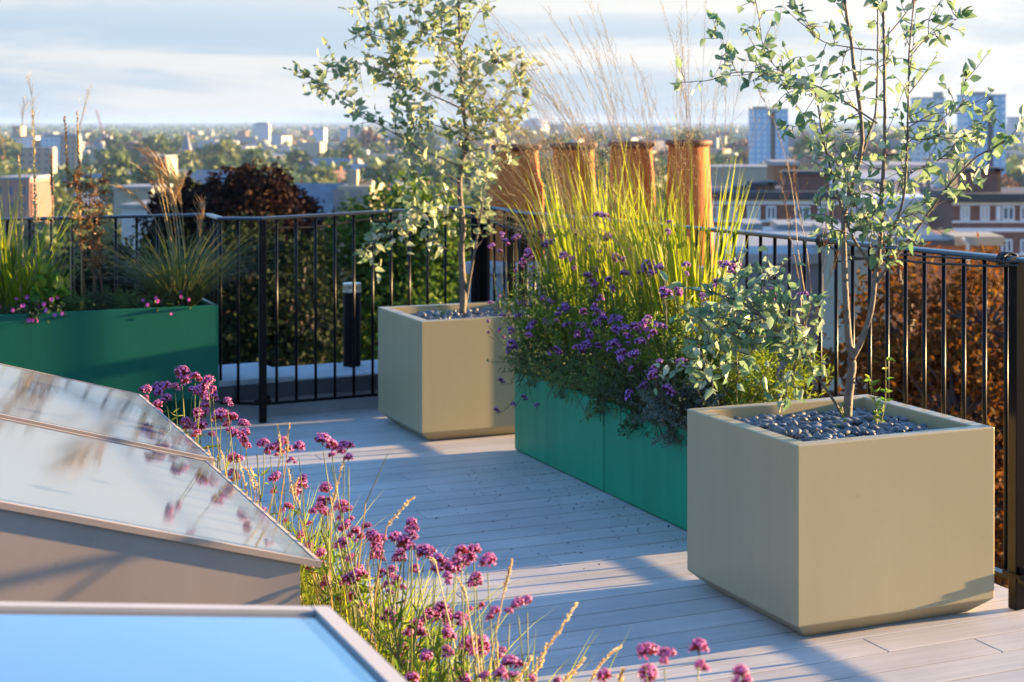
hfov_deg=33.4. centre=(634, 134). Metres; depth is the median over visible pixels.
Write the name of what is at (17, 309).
geranium
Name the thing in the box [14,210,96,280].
valley tree
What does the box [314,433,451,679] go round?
verbena
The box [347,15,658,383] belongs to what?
moor grass
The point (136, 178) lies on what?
tall tree
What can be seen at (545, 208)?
olive tree
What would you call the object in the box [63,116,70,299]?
seed spike
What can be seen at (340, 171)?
brick house
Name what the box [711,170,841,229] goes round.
block of flats
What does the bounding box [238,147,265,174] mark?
tall tree
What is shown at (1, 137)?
airy grass
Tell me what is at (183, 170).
terrace house
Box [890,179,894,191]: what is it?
window
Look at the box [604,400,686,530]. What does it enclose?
trough planter
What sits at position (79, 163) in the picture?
seed spike
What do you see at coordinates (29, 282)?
plant
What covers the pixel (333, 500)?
feather grass
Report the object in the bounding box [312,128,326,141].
tower block
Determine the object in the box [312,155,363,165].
terrace house
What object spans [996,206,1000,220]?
window
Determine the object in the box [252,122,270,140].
tower block
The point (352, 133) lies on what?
tower block
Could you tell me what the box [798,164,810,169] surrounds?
valley tree
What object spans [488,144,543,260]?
chimney pot
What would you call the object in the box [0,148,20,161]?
olive tree
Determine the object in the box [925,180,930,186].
window
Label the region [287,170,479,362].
green tree
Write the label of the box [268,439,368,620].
verbena
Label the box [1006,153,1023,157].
block
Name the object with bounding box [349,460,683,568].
fallen petals
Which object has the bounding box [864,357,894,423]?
seedling
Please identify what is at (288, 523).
grass tuft
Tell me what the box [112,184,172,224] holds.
cream building
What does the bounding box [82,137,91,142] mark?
tall tree
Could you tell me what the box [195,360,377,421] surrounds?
parapet
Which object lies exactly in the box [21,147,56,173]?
tower block
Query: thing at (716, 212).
window
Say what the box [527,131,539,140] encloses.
olive tree
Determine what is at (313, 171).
olive tree
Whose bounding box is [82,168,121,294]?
brown stalk
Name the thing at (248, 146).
block
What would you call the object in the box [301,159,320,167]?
terrace house
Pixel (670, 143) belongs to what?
chimney pot
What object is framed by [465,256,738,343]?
chimney stack
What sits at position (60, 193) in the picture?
olive tree
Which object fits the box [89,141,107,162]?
tower block
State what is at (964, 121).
tower block
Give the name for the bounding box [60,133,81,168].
tower block
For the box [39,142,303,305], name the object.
tussock grass
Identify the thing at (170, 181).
tall tree
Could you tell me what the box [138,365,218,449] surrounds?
verbena
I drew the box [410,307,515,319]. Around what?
pebbles
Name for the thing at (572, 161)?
chimney pot
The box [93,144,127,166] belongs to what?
valley tree
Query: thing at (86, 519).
rooflight
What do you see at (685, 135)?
valley tree
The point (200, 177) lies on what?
terrace house
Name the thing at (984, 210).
window
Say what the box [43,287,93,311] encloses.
herb cushion
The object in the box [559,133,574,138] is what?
valley tree
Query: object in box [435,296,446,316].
seedling
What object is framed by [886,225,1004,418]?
flat roof building
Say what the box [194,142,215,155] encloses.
valley tree
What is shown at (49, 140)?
tower block
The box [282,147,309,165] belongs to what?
valley tree
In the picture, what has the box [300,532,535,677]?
feather grass
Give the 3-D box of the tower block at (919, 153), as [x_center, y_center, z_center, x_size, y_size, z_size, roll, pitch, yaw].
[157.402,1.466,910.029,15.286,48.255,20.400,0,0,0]
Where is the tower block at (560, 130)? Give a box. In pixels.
[549,125,565,133]
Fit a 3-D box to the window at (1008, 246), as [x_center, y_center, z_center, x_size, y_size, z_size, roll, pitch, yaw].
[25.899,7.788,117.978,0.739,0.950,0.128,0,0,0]
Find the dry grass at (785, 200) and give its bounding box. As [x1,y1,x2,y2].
[758,90,847,399]
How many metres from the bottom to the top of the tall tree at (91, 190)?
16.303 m
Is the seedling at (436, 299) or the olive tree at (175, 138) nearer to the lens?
the seedling at (436, 299)
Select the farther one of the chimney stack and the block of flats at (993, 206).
the block of flats at (993, 206)
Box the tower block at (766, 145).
[748,106,788,163]
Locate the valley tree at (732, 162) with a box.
[710,155,742,163]
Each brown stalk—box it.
[60,165,104,310]
[75,165,107,309]
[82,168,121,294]
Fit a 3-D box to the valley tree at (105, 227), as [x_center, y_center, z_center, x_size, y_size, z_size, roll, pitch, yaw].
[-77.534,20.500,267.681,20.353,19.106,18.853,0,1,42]
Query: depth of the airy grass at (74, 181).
8.83 m
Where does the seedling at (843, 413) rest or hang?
on the pebbles at (809, 426)
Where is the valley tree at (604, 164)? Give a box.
[595,157,610,196]
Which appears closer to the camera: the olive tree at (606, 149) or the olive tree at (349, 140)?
the olive tree at (606, 149)
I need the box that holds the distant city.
[0,126,1023,164]
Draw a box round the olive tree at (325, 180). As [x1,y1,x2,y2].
[310,176,334,182]
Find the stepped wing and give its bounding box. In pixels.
[839,161,948,229]
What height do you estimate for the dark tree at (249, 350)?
30.354 m
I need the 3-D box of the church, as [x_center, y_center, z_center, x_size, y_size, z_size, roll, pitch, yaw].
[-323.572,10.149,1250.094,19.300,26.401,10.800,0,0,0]
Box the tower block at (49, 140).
[40,134,60,164]
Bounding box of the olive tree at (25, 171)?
[11,166,54,185]
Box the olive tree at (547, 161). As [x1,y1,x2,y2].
[539,157,552,166]
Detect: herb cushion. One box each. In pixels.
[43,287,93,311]
[76,283,118,310]
[103,284,159,309]
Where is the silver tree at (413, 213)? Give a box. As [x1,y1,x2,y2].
[282,0,544,312]
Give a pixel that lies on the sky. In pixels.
(143, 61)
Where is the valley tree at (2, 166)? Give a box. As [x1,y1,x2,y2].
[0,156,4,171]
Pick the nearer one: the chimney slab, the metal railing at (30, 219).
the metal railing at (30, 219)
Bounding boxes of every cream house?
[72,187,105,210]
[390,178,411,190]
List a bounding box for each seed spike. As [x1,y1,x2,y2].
[18,155,23,302]
[31,110,38,278]
[50,154,53,264]
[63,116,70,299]
[76,111,82,295]
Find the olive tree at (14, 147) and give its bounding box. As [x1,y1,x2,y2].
[0,143,22,161]
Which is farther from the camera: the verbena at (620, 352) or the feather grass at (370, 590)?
the verbena at (620, 352)
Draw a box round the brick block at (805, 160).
[793,155,846,169]
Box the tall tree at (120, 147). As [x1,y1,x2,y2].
[114,144,131,156]
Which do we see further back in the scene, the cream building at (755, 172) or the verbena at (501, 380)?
the cream building at (755, 172)
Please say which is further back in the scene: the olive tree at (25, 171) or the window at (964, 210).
the olive tree at (25, 171)
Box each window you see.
[333,190,343,211]
[350,190,360,206]
[712,206,721,219]
[730,206,736,219]
[747,206,759,219]
[766,206,775,219]
[795,206,809,219]
[818,206,828,216]
[854,184,858,191]
[861,180,865,191]
[876,179,880,191]
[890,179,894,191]
[897,180,901,191]
[918,182,922,191]
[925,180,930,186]
[960,206,969,220]
[980,206,989,220]
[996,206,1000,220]
[1001,239,1011,251]
[1002,206,1014,220]
[1020,206,1023,220]
[1020,239,1023,252]
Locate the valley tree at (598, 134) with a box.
[590,131,608,142]
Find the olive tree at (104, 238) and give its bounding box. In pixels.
[67,222,120,276]
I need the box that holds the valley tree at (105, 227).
[98,219,112,231]
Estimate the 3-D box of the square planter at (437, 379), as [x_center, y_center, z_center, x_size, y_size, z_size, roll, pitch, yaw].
[-0.884,1.234,8.947,0.744,0.611,0.744,0,0,-25]
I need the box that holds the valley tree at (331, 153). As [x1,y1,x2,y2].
[322,147,340,157]
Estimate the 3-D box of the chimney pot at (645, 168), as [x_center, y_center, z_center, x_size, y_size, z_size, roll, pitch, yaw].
[-0.015,0.410,10.351,0.317,0.737,0.317,0,0,0]
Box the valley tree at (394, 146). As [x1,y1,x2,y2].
[388,135,404,151]
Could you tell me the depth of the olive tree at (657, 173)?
713.61 m
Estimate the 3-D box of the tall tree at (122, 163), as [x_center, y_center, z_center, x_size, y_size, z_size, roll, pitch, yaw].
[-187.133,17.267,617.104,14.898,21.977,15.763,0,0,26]
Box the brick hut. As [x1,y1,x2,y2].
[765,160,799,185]
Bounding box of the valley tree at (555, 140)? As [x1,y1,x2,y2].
[539,133,570,150]
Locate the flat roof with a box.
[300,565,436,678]
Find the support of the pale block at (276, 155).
on the ground
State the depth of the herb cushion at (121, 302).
8.90 m
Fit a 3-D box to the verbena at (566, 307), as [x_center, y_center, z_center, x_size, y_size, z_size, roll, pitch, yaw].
[-0.295,0.778,7.621,0.398,0.883,0.290,0,0,0]
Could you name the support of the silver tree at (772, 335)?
on the pebbles at (809, 426)
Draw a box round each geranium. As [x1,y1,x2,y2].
[0,297,56,323]
[20,295,66,321]
[126,290,195,314]
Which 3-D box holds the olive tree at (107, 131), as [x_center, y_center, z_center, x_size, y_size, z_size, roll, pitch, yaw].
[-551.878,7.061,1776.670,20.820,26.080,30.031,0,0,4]
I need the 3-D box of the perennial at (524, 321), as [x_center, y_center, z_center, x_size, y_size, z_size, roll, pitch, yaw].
[-0.320,0.856,8.119,0.638,0.683,0.703,0,1,-44]
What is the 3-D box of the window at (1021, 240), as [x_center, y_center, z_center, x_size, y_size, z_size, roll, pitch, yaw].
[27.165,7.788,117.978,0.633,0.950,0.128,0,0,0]
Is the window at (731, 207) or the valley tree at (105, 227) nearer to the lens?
the window at (731, 207)
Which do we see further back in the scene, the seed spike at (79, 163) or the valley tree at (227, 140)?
the valley tree at (227, 140)
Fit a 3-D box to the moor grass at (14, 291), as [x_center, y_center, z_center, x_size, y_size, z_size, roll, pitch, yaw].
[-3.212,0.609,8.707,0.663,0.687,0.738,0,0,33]
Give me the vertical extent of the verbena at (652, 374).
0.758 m
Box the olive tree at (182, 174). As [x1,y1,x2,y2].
[154,171,200,183]
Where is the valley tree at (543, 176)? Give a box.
[539,166,551,185]
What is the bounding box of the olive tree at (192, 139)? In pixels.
[181,135,195,142]
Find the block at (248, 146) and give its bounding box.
[240,146,258,147]
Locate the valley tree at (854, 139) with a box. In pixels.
[836,135,859,150]
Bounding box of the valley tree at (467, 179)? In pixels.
[429,171,477,186]
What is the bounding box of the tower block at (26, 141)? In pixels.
[0,136,39,146]
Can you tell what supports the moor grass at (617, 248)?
in the trough planter at (552, 432)
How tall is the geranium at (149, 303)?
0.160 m
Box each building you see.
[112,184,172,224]
[119,200,155,266]
[710,164,766,185]
[714,230,817,400]
[812,223,898,393]
[819,161,949,193]
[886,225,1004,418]
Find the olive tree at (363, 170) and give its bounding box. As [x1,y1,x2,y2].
[358,163,382,178]
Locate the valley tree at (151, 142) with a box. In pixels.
[131,132,178,157]
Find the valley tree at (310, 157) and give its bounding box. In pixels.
[290,150,313,164]
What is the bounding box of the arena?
[522,118,548,133]
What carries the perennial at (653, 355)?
in the trough planter at (641, 472)
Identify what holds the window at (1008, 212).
in the block of flats at (993, 206)
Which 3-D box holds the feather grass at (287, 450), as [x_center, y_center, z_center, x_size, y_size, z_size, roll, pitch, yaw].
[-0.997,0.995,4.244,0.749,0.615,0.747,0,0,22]
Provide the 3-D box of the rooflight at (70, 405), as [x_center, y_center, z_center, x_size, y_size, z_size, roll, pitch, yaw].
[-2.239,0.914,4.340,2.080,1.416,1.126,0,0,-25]
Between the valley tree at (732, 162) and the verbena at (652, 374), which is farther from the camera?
the valley tree at (732, 162)
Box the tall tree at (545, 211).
[544,190,550,229]
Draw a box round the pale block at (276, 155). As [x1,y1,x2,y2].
[267,153,286,163]
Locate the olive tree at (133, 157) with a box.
[129,149,148,160]
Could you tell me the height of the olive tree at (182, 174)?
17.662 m
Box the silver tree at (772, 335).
[654,0,1023,416]
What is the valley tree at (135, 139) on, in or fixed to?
on the ground
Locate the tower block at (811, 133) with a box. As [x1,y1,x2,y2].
[809,122,826,139]
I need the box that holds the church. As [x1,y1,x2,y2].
[181,130,191,150]
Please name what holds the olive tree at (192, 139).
on the ground
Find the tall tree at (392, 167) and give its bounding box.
[380,155,406,177]
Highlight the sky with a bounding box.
[0,0,1023,122]
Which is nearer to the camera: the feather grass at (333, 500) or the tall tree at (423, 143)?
the feather grass at (333, 500)
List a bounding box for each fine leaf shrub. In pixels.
[696,308,833,405]
[701,336,783,404]
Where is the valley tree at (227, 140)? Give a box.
[219,135,241,154]
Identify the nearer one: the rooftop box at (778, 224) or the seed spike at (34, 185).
the seed spike at (34, 185)
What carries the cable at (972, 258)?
attached to the metal railing at (1012, 571)
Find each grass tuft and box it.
[256,488,385,615]
[300,527,464,653]
[309,567,550,681]
[362,637,597,681]
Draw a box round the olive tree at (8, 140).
[0,135,23,149]
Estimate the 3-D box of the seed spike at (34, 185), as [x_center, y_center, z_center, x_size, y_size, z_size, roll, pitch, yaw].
[-3.099,0.412,8.771,0.036,1.080,0.036,0,0,0]
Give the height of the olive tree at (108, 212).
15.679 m
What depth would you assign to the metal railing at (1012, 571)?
5.91 m
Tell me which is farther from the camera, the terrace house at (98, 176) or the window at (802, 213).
the terrace house at (98, 176)
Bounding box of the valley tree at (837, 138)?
[835,135,843,142]
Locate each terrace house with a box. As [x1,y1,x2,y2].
[62,174,101,183]
[123,169,189,175]
[190,167,228,176]
[191,172,233,184]
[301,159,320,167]
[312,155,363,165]
[342,160,370,170]
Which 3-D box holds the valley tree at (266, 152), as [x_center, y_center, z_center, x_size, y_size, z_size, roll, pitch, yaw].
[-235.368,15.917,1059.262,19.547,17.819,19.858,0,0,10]
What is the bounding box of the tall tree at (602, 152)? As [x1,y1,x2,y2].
[594,149,608,161]
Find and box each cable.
[267,215,479,228]
[451,209,585,232]
[815,233,1018,267]
[834,253,1018,263]
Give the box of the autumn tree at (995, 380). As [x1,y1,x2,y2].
[795,232,1011,588]
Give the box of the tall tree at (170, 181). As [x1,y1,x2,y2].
[163,175,183,183]
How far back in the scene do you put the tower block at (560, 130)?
3000.00 m
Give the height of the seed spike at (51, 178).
0.852 m
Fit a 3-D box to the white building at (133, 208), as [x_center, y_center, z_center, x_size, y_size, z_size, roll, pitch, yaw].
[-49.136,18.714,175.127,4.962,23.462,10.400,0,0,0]
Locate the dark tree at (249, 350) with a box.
[27,207,366,366]
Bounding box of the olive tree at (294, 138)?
[290,134,297,140]
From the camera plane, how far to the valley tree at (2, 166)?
740.73 m
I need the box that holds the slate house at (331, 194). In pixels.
[295,170,383,313]
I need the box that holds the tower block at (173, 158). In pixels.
[139,155,176,174]
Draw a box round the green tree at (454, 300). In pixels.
[374,271,468,355]
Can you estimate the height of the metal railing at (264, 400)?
1.129 m
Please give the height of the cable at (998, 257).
0.084 m
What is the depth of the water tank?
1345.03 m
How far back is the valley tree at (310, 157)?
952.73 m
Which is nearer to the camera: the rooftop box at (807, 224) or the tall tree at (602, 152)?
the rooftop box at (807, 224)
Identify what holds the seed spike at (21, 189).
in the trough planter at (133, 350)
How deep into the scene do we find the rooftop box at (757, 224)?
87.86 m
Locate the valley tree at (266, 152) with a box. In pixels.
[245,146,271,159]
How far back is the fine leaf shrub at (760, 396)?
6.58 m
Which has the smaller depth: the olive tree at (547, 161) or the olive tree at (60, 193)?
the olive tree at (60, 193)
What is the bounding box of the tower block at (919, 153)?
[910,92,945,160]
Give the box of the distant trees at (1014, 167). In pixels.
[0,123,1023,224]
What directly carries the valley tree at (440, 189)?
on the ground
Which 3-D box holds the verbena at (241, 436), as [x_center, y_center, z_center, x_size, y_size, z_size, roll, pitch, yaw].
[-0.891,0.974,4.185,0.203,0.659,0.443,0,1,-41]
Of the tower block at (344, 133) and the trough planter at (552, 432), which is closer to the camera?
the trough planter at (552, 432)
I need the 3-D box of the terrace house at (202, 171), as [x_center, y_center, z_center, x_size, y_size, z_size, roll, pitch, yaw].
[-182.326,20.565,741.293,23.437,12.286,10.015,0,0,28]
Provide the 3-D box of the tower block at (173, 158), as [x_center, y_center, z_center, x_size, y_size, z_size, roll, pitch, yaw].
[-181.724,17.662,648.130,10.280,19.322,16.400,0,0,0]
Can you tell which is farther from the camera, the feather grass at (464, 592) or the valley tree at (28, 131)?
the valley tree at (28, 131)
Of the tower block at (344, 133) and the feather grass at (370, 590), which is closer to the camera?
the feather grass at (370, 590)
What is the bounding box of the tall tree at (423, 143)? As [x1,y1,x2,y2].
[402,135,438,162]
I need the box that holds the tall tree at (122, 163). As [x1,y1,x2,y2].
[97,152,135,185]
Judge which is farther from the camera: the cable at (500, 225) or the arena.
the arena
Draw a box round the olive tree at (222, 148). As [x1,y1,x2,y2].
[196,140,247,165]
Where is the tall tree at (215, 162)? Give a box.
[204,155,236,169]
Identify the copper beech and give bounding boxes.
[118,156,337,310]
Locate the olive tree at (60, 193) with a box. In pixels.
[53,181,85,215]
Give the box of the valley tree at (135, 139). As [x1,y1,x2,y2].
[125,134,140,141]
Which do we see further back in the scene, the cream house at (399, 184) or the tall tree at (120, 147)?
the tall tree at (120, 147)
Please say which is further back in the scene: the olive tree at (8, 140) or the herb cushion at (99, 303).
the olive tree at (8, 140)
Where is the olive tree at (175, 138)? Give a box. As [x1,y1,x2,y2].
[169,135,191,148]
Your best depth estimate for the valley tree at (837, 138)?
1897.02 m
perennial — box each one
[493,248,591,384]
[535,254,647,404]
[577,258,701,418]
[626,279,786,430]
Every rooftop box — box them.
[738,219,762,229]
[770,220,794,229]
[793,220,824,231]
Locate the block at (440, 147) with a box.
[421,146,450,149]
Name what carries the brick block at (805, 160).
on the ground
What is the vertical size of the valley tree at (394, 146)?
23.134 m
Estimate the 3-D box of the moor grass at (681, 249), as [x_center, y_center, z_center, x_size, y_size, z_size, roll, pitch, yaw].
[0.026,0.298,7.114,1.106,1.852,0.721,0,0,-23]
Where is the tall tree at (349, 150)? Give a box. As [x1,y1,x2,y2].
[338,143,367,162]
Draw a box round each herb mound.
[486,324,569,387]
[516,327,601,400]
[543,327,643,423]
[582,346,699,438]
[627,351,752,450]
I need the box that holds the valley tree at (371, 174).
[361,165,396,185]
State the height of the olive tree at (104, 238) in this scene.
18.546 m
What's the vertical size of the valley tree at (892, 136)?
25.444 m
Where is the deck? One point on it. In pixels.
(637, 587)
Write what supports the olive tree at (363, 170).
on the ground
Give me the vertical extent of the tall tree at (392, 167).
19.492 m
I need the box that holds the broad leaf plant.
[21,258,72,309]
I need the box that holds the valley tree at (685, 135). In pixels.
[677,129,697,138]
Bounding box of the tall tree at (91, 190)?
[66,177,109,203]
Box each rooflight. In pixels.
[0,363,214,462]
[0,418,321,605]
[0,601,406,681]
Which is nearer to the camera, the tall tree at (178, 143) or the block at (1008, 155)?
the block at (1008, 155)
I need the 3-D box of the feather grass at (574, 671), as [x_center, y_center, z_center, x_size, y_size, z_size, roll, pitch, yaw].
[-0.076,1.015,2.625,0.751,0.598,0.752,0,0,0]
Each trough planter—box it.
[0,298,218,423]
[515,370,628,491]
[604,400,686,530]
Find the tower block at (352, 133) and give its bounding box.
[349,128,366,136]
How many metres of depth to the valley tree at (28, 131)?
2183.46 m
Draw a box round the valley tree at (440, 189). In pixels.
[428,182,466,201]
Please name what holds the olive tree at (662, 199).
on the ground
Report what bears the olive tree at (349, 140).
on the ground
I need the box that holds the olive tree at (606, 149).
[602,147,610,156]
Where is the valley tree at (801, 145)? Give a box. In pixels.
[791,134,823,159]
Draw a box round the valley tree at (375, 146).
[364,141,387,153]
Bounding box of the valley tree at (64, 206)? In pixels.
[53,197,96,229]
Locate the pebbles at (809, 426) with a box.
[733,407,941,441]
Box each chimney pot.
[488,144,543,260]
[548,142,596,259]
[607,141,655,263]
[665,139,713,264]
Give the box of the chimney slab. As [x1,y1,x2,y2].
[923,157,975,186]
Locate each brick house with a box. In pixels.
[332,166,346,179]
[336,177,346,184]
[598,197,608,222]
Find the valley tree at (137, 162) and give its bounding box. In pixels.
[131,154,149,165]
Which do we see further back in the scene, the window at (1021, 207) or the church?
the church
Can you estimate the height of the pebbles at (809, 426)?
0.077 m
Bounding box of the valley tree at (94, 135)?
[87,131,100,141]
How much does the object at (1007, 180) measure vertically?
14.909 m
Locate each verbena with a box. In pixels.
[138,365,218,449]
[160,374,266,510]
[223,397,340,605]
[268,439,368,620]
[292,441,394,648]
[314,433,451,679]
[328,452,462,681]
[333,529,422,671]
[404,535,521,681]
[441,552,561,681]
[486,232,533,358]
[493,365,539,413]
[505,233,575,379]
[525,210,611,396]
[552,212,626,397]
[583,259,657,412]
[596,637,752,681]
[606,220,681,420]
[627,261,707,422]
[652,258,819,406]
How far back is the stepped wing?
128.05 m
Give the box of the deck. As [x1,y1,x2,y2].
[176,407,1023,681]
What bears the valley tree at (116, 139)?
on the ground
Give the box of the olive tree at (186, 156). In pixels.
[176,149,203,166]
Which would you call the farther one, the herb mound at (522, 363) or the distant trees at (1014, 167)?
the distant trees at (1014, 167)
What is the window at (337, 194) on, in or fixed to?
in the slate house at (331, 194)
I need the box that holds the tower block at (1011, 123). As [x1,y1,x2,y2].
[1007,117,1022,146]
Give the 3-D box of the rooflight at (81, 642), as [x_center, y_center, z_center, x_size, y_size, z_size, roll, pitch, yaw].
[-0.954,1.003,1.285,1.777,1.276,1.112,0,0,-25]
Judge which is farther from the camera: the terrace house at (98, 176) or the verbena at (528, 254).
the terrace house at (98, 176)
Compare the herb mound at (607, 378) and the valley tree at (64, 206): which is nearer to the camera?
the herb mound at (607, 378)
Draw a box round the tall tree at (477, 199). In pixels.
[464,191,481,203]
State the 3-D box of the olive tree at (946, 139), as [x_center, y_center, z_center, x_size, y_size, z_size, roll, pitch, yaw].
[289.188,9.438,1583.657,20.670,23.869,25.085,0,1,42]
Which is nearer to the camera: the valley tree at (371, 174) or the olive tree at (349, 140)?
the valley tree at (371, 174)
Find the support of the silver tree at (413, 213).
on the pebbles at (455, 313)
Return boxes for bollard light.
[343,282,360,366]
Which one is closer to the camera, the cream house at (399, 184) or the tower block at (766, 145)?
the cream house at (399, 184)
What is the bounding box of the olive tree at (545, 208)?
[480,180,548,219]
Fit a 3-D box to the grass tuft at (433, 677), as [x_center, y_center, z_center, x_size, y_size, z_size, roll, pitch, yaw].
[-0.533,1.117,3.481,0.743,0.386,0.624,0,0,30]
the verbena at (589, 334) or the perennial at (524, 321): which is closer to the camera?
the verbena at (589, 334)
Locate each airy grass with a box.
[0,127,10,308]
[12,96,29,303]
[26,71,45,280]
[73,86,91,301]
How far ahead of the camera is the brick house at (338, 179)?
574.60 m
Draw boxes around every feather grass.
[207,423,396,605]
[287,453,527,681]
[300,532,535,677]
[385,557,628,681]
[454,602,625,681]
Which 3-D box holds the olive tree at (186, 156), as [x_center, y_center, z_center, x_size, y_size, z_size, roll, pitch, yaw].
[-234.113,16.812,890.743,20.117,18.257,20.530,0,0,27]
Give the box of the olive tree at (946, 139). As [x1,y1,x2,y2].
[945,137,954,142]
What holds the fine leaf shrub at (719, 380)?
on the trough planter at (641, 472)
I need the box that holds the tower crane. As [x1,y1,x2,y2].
[96,111,107,136]
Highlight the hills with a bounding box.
[0,122,1006,128]
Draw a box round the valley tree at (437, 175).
[418,157,462,188]
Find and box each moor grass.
[0,184,53,310]
[0,193,89,313]
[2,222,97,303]
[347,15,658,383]
[422,0,688,376]
[494,0,783,398]
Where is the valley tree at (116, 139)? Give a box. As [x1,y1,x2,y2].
[105,133,132,147]
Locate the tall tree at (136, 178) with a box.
[130,162,161,183]
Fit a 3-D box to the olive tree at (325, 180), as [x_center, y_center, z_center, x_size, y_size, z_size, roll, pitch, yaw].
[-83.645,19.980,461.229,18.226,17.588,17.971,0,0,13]
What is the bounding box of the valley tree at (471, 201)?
[446,193,479,230]
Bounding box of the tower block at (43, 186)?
[0,174,52,288]
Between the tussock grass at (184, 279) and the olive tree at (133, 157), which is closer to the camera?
the tussock grass at (184, 279)
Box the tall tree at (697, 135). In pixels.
[691,129,705,138]
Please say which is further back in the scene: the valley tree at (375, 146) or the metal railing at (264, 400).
the valley tree at (375, 146)
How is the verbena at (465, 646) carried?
on the planting bed
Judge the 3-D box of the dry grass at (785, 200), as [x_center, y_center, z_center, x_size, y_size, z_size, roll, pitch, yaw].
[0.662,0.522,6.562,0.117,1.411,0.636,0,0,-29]
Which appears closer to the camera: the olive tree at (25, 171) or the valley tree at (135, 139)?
the olive tree at (25, 171)
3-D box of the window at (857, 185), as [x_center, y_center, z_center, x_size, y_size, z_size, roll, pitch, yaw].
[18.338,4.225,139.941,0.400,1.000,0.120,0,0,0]
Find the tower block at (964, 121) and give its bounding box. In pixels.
[956,92,1005,175]
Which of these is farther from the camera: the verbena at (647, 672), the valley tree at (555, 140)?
the valley tree at (555, 140)
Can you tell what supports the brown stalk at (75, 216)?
in the trough planter at (133, 350)
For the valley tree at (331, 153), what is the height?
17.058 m
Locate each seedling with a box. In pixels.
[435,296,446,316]
[837,402,847,426]
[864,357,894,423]
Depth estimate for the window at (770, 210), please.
121.90 m
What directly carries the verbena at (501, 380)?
in the trough planter at (552, 432)
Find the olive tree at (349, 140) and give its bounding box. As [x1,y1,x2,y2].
[335,136,366,150]
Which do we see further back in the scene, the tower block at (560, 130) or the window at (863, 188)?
the tower block at (560, 130)
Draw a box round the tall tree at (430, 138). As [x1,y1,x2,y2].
[420,130,441,145]
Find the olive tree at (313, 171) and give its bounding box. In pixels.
[299,165,339,181]
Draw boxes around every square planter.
[378,301,550,440]
[687,394,993,635]
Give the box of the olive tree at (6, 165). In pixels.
[0,158,14,174]
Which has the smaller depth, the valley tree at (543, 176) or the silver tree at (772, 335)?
the silver tree at (772, 335)
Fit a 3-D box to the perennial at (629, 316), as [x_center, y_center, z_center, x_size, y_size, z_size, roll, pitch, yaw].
[0.072,0.861,7.293,0.661,0.684,0.630,0,0,25]
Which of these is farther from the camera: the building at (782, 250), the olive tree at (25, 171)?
the olive tree at (25, 171)
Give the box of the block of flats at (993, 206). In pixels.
[920,167,1023,429]
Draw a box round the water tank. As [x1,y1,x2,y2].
[12,126,25,135]
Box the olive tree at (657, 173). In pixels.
[654,167,664,178]
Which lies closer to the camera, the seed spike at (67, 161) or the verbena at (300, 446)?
the verbena at (300, 446)
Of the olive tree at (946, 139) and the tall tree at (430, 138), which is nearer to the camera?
the tall tree at (430, 138)
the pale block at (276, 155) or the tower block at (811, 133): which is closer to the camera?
the pale block at (276, 155)
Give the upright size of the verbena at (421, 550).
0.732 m
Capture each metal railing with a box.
[1,213,206,301]
[205,206,482,422]
[483,206,1023,609]
[1015,257,1023,584]
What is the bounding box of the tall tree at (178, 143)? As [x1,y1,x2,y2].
[170,138,182,149]
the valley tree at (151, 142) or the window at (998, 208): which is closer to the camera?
the window at (998, 208)
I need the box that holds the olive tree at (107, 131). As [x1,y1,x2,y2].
[98,129,115,135]
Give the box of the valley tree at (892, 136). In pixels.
[882,131,909,139]
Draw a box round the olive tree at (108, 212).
[91,204,113,225]
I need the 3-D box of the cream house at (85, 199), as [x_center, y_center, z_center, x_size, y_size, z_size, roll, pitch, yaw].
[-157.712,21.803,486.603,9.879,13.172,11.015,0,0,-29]
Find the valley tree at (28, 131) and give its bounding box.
[26,128,32,135]
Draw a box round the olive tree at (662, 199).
[655,181,666,212]
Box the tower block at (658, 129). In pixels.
[654,127,661,134]
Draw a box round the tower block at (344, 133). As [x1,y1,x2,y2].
[340,128,348,142]
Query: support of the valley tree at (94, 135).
on the ground

